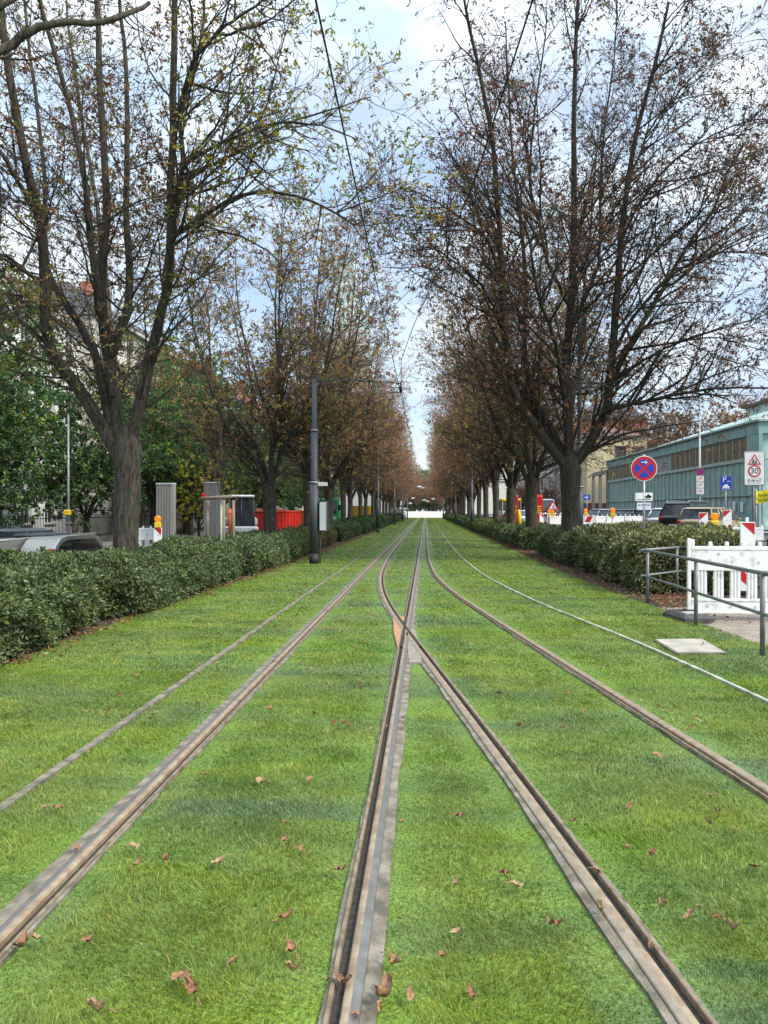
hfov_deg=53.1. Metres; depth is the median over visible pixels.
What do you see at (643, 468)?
traffic sign
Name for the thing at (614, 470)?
window
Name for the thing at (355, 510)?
container
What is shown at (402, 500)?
catenary mast
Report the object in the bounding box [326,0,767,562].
chestnut tree
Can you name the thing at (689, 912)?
fallen leaf
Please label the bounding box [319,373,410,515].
chestnut tree
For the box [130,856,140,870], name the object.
fallen leaf
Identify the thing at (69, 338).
window
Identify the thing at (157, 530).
warning board
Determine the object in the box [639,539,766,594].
railing
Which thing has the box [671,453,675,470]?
window
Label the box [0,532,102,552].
parked car
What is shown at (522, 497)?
autumn tree
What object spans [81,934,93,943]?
fallen leaf
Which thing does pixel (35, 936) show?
fallen leaf
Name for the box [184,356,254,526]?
town house
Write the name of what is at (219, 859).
fallen leaf
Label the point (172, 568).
hedge
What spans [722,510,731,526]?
warning board
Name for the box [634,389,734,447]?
autumn tree
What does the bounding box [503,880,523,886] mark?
fallen leaf
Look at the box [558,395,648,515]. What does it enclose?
town house
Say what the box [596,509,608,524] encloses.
parked car
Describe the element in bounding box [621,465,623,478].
window
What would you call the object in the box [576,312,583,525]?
catenary mast
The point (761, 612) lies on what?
railing
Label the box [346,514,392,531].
hedge
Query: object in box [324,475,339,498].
garden tree
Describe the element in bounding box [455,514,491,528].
hedge
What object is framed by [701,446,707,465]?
window
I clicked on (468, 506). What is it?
chestnut tree
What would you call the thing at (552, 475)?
town house
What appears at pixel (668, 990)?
tram rail
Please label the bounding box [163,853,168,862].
fallen leaf
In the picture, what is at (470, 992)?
fallen leaf
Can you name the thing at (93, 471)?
garden tree
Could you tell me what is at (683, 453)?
window
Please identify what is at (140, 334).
town house
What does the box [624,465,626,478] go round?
window
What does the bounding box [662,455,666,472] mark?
window
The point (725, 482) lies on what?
traffic sign
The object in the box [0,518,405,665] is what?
soil bed
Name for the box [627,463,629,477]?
window
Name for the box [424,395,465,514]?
chestnut tree
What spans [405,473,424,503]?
chestnut tree
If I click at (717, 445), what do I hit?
window
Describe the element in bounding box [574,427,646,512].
yellow house
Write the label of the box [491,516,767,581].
street
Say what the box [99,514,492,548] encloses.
ground
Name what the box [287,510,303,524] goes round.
skip
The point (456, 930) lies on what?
fallen leaf
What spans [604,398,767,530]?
glass building
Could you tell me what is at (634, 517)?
plastic barrier
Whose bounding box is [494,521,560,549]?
hedge
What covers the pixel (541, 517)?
warning board
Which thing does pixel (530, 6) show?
contact wire
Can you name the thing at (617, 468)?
window
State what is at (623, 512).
parked car
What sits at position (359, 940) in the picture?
tram rail
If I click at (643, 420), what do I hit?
autumn tree
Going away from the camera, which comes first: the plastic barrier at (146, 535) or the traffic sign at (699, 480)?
the plastic barrier at (146, 535)
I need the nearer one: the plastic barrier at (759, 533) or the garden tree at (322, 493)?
the plastic barrier at (759, 533)
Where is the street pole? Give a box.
[63,414,70,532]
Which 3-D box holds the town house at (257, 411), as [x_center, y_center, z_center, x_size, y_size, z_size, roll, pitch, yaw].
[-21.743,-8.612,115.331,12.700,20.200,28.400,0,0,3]
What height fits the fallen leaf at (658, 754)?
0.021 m
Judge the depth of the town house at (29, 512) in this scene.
46.42 m
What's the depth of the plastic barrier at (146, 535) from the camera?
24.77 m
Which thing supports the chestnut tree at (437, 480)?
on the soil bed at (742, 595)
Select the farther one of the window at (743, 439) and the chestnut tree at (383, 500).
the chestnut tree at (383, 500)
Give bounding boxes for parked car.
[0,528,54,564]
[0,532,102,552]
[520,510,524,520]
[587,509,600,525]
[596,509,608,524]
[605,509,621,515]
[617,509,633,521]
[631,508,653,518]
[645,508,661,522]
[658,501,711,525]
[677,507,740,526]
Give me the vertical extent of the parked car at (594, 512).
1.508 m
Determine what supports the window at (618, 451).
in the yellow house at (587, 485)
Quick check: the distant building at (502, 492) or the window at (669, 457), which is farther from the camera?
the distant building at (502, 492)
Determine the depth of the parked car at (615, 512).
55.24 m
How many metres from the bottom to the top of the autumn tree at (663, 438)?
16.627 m
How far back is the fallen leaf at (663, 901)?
3.23 m
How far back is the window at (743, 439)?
47.67 m
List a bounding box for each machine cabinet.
[515,495,517,522]
[537,495,542,520]
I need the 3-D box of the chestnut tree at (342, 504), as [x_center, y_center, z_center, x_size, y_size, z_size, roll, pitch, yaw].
[-2.769,-6.513,55.024,8.432,16.519,8.869,0,0,0]
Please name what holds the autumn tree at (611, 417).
on the ground at (196, 530)
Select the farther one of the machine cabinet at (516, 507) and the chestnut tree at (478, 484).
the chestnut tree at (478, 484)
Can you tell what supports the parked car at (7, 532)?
on the ground at (196, 530)
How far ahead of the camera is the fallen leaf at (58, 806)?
4.29 m
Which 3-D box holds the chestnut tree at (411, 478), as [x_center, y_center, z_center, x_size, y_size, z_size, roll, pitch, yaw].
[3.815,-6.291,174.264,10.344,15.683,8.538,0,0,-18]
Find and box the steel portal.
[592,470,608,508]
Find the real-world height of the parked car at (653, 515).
1.508 m
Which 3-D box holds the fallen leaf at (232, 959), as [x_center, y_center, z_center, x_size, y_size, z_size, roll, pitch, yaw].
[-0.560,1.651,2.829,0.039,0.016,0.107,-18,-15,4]
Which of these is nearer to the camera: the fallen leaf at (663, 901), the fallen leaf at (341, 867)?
the fallen leaf at (663, 901)
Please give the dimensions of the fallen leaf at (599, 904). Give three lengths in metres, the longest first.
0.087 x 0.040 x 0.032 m
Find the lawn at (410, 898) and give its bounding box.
[0,518,767,1023]
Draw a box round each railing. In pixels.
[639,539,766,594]
[643,549,767,655]
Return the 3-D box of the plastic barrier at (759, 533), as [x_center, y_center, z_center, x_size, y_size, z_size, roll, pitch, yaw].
[10.791,0.952,23.573,1.600,1.165,0.068,0,0,9]
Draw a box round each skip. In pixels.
[254,511,300,529]
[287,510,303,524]
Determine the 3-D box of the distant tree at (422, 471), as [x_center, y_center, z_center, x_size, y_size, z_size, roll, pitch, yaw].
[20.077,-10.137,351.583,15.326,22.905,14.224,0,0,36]
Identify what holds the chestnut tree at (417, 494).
on the ground at (196, 530)
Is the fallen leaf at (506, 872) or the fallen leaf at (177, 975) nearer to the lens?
the fallen leaf at (177, 975)
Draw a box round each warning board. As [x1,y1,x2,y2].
[154,516,161,542]
[539,514,543,522]
[543,513,547,523]
[584,516,595,524]
[699,513,707,523]
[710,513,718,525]
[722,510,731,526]
[740,517,754,598]
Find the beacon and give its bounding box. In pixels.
[610,508,614,523]
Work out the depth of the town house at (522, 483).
174.63 m
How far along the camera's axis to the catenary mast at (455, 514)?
101.54 m
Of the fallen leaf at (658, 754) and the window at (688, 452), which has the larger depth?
the window at (688, 452)
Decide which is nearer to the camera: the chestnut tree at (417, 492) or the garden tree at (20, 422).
the garden tree at (20, 422)
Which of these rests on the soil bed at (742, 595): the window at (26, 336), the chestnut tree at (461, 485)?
the chestnut tree at (461, 485)
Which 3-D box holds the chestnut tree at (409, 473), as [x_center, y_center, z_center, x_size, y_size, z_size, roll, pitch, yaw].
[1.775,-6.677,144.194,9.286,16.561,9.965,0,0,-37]
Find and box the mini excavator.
[225,495,258,532]
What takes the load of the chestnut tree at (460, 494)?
on the soil bed at (742, 595)
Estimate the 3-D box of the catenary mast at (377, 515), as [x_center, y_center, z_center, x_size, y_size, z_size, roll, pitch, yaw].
[0.831,-1.665,60.040,2.899,6.750,0.295,0,0,3]
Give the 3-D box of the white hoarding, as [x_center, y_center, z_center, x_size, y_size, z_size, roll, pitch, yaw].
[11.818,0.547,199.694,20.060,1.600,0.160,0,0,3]
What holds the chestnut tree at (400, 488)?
on the soil bed at (104, 621)
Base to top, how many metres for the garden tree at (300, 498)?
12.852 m
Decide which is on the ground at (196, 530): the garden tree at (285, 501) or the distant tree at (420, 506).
the distant tree at (420, 506)
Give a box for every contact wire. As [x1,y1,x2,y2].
[315,0,421,491]
[401,0,533,460]
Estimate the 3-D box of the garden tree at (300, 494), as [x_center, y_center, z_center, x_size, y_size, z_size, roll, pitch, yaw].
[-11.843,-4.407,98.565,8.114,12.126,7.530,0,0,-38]
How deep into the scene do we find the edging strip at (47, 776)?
6.32 m
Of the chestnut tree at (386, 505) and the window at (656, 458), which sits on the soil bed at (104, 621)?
the chestnut tree at (386, 505)
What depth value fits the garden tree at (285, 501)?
84.19 m
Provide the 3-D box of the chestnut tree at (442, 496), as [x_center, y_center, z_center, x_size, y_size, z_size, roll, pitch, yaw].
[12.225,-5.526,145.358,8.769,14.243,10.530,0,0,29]
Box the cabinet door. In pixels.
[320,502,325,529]
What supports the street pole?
on the ground at (196, 530)
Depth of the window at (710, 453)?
52.99 m
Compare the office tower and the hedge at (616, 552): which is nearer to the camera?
the hedge at (616, 552)
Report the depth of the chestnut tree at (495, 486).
50.99 m
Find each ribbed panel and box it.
[156,483,175,538]
[203,482,220,536]
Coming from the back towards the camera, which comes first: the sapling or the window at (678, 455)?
the window at (678, 455)
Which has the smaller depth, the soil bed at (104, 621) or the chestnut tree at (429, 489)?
the soil bed at (104, 621)
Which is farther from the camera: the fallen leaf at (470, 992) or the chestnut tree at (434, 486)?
the chestnut tree at (434, 486)
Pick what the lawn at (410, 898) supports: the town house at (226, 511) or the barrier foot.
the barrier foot
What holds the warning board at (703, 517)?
on the street
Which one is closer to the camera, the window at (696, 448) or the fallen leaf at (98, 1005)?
the fallen leaf at (98, 1005)
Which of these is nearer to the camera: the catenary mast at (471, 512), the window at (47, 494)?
the window at (47, 494)
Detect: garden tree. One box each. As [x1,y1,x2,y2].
[0,257,68,486]
[0,367,72,527]
[24,375,161,532]
[86,358,212,527]
[125,330,231,463]
[140,390,235,534]
[140,404,244,533]
[160,450,240,536]
[169,357,269,489]
[201,402,261,513]
[228,419,279,510]
[240,422,302,508]
[247,443,302,510]
[267,444,303,509]
[294,472,335,509]
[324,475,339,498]
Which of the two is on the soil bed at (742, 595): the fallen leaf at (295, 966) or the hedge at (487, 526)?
the hedge at (487, 526)
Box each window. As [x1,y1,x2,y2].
[0,501,7,526]
[21,314,27,341]
[21,491,33,525]
[44,494,56,524]
[45,379,55,413]
[66,335,74,365]
[613,467,615,479]
[615,446,626,457]
[615,466,618,479]
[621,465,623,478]
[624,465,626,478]
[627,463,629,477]
[655,457,658,473]
[658,456,662,472]
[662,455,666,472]
[667,454,671,471]
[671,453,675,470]
[676,452,680,469]
[680,451,685,469]
[685,449,690,468]
[691,448,695,467]
[696,448,701,466]
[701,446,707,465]
[707,444,713,464]
[713,443,719,463]
[720,441,726,462]
[726,440,733,461]
[733,438,740,460]
[740,436,746,459]
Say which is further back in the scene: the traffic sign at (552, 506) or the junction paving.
the junction paving
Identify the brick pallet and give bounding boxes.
[256,509,286,510]
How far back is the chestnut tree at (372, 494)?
86.19 m
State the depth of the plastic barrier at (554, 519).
37.67 m
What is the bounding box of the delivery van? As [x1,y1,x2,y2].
[543,499,558,524]
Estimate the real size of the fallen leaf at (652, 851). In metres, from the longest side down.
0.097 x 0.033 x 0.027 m
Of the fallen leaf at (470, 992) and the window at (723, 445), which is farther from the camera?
the window at (723, 445)
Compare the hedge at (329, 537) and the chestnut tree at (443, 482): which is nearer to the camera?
the hedge at (329, 537)
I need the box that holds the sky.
[0,0,767,510]
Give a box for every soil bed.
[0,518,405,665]
[452,521,759,606]
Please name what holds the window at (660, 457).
in the glass building at (674, 479)
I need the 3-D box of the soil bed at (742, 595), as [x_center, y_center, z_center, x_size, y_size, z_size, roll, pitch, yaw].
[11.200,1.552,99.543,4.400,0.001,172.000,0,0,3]
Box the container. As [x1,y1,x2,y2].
[353,506,370,515]
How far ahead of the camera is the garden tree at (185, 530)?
53.64 m
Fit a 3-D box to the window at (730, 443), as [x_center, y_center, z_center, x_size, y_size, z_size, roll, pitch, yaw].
[22.425,-3.953,49.773,0.100,1.400,1.120,0,0,3]
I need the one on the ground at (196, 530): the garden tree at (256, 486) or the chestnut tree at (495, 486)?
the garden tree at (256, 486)
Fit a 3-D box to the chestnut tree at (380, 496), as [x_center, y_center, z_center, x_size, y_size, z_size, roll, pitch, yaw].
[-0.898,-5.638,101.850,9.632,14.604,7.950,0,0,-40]
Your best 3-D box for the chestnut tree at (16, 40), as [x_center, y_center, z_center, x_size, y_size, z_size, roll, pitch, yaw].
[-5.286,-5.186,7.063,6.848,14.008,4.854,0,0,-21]
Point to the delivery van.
(547, 503)
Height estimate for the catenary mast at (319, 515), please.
6.150 m
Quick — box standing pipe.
[517,509,520,523]
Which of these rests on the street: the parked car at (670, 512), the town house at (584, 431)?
the parked car at (670, 512)
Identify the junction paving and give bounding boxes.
[404,517,442,517]
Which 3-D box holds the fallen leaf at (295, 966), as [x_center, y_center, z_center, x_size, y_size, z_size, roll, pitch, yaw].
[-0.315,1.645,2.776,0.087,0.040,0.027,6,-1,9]
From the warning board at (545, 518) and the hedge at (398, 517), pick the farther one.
the hedge at (398, 517)
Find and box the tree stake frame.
[201,493,234,539]
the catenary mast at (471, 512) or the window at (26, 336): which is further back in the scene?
the catenary mast at (471, 512)
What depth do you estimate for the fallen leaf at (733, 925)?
3.05 m
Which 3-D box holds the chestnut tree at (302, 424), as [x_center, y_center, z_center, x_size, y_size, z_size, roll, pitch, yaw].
[-4.548,-5.992,29.226,9.592,15.574,8.557,0,0,-11]
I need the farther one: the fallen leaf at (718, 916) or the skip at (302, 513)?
the skip at (302, 513)
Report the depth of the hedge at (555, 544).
24.69 m
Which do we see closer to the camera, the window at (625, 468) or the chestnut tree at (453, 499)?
the window at (625, 468)
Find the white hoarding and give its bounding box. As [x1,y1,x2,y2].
[403,511,466,516]
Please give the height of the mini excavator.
2.400 m
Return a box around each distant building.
[339,489,396,514]
[451,480,506,513]
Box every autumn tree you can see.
[503,469,538,509]
[537,471,561,510]
[583,410,651,435]
[590,405,691,445]
[606,399,703,447]
[623,432,662,455]
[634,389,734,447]
[677,394,756,437]
[709,397,751,428]
[712,390,767,426]
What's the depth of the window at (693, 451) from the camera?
56.56 m
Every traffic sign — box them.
[547,501,558,509]
[583,493,589,525]
[631,454,656,528]
[696,468,703,493]
[720,475,730,509]
[744,451,764,521]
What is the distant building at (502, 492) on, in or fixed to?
on the ground at (196, 530)
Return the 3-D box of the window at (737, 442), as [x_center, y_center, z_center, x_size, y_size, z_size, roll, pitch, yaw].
[22.364,-3.951,48.645,0.100,1.400,1.120,0,0,3]
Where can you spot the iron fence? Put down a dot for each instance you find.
(108, 528)
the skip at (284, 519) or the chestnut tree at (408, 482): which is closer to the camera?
the skip at (284, 519)
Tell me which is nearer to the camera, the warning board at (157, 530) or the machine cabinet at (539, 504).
the warning board at (157, 530)
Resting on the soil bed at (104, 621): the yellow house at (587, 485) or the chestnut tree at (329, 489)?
the chestnut tree at (329, 489)
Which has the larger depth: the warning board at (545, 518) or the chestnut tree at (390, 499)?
the chestnut tree at (390, 499)
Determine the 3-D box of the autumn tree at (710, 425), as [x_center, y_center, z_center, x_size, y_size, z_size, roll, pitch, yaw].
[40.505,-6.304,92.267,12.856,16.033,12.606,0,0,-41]
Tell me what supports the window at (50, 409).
in the town house at (29, 512)
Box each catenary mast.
[309,376,399,563]
[376,449,412,532]
[393,469,416,524]
[402,480,419,520]
[454,489,456,523]
[470,468,473,530]
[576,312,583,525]
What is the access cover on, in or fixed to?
on the lawn at (410, 898)
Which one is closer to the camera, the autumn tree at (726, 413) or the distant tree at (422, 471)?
the autumn tree at (726, 413)
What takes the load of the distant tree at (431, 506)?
on the ground at (196, 530)
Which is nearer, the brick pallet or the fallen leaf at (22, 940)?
the fallen leaf at (22, 940)
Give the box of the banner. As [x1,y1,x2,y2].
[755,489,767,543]
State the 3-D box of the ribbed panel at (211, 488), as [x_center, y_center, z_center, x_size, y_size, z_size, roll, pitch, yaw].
[-6.339,0.261,28.385,0.595,2.743,0.260,0,0,12]
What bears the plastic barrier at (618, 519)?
on the street
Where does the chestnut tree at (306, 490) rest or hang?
on the soil bed at (104, 621)
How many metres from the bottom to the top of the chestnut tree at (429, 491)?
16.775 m
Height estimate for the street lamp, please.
7.918 m
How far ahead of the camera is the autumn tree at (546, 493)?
124.60 m
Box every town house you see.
[0,273,80,533]
[27,281,199,534]
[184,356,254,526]
[230,381,286,509]
[517,445,538,509]
[539,413,575,513]
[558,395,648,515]
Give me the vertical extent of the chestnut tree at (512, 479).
16.141 m
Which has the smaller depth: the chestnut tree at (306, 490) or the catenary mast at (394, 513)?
the chestnut tree at (306, 490)
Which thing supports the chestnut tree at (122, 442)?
on the soil bed at (104, 621)
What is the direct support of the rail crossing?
on the lawn at (410, 898)
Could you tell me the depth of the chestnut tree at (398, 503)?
161.70 m
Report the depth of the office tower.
421.64 m
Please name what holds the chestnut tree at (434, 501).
on the ground at (196, 530)
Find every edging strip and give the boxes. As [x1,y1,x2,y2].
[0,525,404,814]
[435,524,767,704]
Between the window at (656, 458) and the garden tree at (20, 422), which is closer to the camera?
the garden tree at (20, 422)
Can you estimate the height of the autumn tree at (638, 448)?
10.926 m
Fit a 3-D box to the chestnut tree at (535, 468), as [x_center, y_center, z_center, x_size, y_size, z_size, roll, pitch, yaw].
[6.737,-6.007,34.582,9.470,15.597,10.360,0,0,20]
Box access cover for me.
[653,638,727,654]
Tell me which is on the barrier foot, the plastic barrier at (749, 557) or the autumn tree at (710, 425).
the plastic barrier at (749, 557)
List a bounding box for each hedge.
[0,533,248,614]
[0,549,142,666]
[200,528,319,575]
[276,523,337,547]
[329,518,372,541]
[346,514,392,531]
[381,513,404,522]
[442,513,459,522]
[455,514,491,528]
[471,517,523,538]
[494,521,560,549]
[530,523,594,572]
[578,519,760,594]
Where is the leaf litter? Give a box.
[0,531,766,728]
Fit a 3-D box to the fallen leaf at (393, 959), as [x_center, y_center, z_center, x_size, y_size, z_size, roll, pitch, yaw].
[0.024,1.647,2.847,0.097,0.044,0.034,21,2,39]
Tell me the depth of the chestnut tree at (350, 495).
62.14 m
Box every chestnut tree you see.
[0,0,171,102]
[0,0,462,549]
[141,144,397,531]
[191,179,406,526]
[238,291,412,523]
[284,302,403,520]
[307,346,422,518]
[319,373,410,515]
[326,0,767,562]
[333,383,407,515]
[352,411,410,513]
[359,370,408,515]
[364,423,406,514]
[381,422,412,513]
[384,418,417,513]
[386,441,415,512]
[390,433,415,512]
[393,437,417,502]
[395,447,417,502]
[396,462,418,508]
[398,455,421,508]
[404,469,427,510]
[404,478,426,507]
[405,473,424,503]
[406,286,564,520]
[412,194,635,549]
[418,392,506,515]
[419,424,459,513]
[421,308,530,517]
[422,258,594,523]
[422,474,437,510]
[423,345,519,517]
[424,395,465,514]
[424,472,444,510]
[425,436,457,513]
[425,439,452,513]
[425,458,448,512]
[425,473,440,509]
[426,450,450,513]
[427,418,461,514]
[427,449,446,512]
[428,398,492,515]
[428,446,454,513]
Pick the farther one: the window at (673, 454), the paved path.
the window at (673, 454)
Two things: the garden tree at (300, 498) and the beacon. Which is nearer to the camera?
the beacon
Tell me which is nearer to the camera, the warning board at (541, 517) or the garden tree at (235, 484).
the warning board at (541, 517)
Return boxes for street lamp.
[682,398,700,501]
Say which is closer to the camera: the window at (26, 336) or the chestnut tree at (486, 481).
the window at (26, 336)
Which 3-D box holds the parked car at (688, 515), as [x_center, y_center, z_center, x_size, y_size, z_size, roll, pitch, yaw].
[16.536,0.520,38.659,4.512,1.508,2.160,0,0,-44]
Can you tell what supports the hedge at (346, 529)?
on the soil bed at (104, 621)
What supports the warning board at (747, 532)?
on the paved path
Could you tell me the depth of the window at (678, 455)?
59.92 m
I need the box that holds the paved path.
[662,607,767,646]
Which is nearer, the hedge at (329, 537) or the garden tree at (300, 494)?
the hedge at (329, 537)
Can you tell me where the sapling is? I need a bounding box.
[190,406,253,540]
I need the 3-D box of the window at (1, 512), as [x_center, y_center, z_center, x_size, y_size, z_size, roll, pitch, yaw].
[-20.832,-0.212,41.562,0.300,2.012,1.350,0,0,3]
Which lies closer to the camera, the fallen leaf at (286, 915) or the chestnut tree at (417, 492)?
the fallen leaf at (286, 915)
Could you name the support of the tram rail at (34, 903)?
on the lawn at (410, 898)
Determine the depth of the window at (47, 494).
47.03 m
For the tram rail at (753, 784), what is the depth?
6.48 m
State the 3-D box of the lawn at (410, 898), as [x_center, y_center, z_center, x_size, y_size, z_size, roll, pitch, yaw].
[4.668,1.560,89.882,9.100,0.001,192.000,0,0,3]
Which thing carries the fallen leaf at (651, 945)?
on the tram rail at (668, 990)
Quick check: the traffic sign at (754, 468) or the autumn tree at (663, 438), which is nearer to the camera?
the traffic sign at (754, 468)
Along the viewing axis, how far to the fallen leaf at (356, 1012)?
2.55 m
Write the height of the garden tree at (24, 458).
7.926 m
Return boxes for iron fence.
[2,512,188,540]
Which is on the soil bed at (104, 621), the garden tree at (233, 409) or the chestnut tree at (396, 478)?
the chestnut tree at (396, 478)
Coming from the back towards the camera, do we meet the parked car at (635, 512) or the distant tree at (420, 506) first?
the distant tree at (420, 506)
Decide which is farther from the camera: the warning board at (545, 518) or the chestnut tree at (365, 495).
the chestnut tree at (365, 495)
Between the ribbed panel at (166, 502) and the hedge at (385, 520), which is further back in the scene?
the hedge at (385, 520)
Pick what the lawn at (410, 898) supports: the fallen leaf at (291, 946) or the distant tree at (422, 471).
the fallen leaf at (291, 946)
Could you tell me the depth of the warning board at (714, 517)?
19.53 m
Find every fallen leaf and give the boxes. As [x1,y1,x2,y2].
[12,931,33,946]
[20,932,42,938]
[45,804,62,808]
[72,844,80,850]
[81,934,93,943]
[87,996,115,1012]
[123,842,139,847]
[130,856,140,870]
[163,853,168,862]
[170,968,191,981]
[184,973,200,1005]
[211,854,233,862]
[227,956,237,966]
[256,777,269,782]
[270,908,293,924]
[285,959,307,973]
[286,939,299,959]
[296,844,308,853]
[326,970,352,982]
[330,865,345,870]
[351,1009,370,1015]
[374,972,391,1012]
[380,948,401,963]
[407,981,413,1000]
[438,950,445,959]
[446,810,465,816]
[450,926,464,932]
[466,982,477,1006]
[488,865,512,874]
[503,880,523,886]
[537,915,563,925]
[596,898,603,917]
[645,848,656,856]
[648,939,654,948]
[653,752,663,759]
[656,896,667,905]
[683,904,701,917]
[706,912,723,918]
[724,918,748,933]
[748,863,763,867]
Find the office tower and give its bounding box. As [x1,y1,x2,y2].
[335,254,371,494]
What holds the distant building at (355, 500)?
on the ground at (196, 530)
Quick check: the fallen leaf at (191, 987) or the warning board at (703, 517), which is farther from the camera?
the warning board at (703, 517)
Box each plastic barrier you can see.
[138,526,153,546]
[549,514,560,524]
[587,514,605,524]
[606,514,623,523]
[625,514,642,523]
[687,538,767,613]
[726,525,763,539]
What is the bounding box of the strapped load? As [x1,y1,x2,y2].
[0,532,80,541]
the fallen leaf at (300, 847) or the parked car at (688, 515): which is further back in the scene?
the parked car at (688, 515)
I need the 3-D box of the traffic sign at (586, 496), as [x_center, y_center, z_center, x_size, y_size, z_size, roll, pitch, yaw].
[15.649,0.073,59.240,0.539,3.017,0.057,0,0,3]
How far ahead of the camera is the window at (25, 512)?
44.51 m
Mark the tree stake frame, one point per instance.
(207, 498)
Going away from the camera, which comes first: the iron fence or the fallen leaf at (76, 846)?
the fallen leaf at (76, 846)
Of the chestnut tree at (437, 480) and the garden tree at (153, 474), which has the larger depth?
the chestnut tree at (437, 480)
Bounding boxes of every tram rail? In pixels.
[0,522,414,966]
[317,518,424,1023]
[377,518,718,1023]
[425,524,767,802]
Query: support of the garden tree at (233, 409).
on the ground at (196, 530)
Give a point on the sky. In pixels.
(392, 20)
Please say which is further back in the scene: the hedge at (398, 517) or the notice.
the hedge at (398, 517)
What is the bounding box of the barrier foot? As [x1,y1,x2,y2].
[663,609,713,622]
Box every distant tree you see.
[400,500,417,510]
[414,469,432,498]
[415,489,428,510]
[422,491,442,510]
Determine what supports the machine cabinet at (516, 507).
on the soil bed at (742, 595)
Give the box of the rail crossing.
[393,616,421,663]
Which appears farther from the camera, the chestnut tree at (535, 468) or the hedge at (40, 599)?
the chestnut tree at (535, 468)
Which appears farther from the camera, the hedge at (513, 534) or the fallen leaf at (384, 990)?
the hedge at (513, 534)
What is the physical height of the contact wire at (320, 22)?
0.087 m
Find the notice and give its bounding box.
[740,502,742,511]
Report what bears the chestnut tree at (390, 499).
on the soil bed at (104, 621)
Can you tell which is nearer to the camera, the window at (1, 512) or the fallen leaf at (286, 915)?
the fallen leaf at (286, 915)
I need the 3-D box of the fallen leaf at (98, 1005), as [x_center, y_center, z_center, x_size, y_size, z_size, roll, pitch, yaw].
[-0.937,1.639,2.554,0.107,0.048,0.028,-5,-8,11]
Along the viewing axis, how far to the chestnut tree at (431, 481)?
164.73 m
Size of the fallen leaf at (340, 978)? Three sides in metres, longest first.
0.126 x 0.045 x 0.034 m
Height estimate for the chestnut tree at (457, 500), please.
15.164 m
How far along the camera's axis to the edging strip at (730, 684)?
9.35 m
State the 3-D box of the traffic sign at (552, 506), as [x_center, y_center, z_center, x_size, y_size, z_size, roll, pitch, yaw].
[10.450,0.332,47.499,0.728,2.138,0.068,0,0,3]
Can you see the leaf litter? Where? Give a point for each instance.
(664, 598)
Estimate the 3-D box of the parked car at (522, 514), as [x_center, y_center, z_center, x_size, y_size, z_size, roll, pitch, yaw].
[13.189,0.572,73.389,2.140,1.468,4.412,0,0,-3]
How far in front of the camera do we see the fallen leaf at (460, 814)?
4.18 m
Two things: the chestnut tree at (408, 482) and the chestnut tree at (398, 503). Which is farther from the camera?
the chestnut tree at (398, 503)
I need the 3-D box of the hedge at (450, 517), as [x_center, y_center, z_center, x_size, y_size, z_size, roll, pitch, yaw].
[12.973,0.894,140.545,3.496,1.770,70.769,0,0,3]
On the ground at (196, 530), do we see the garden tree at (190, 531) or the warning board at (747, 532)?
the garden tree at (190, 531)
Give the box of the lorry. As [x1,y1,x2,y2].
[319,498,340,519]
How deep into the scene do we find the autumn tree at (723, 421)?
88.90 m
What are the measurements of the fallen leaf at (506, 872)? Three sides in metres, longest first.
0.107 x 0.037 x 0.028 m
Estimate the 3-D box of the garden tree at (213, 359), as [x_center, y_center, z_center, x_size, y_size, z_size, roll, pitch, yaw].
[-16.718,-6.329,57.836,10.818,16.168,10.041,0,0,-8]
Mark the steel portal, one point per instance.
(601, 473)
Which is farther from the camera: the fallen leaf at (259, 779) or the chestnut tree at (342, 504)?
the chestnut tree at (342, 504)
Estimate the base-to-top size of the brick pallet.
1.800 m

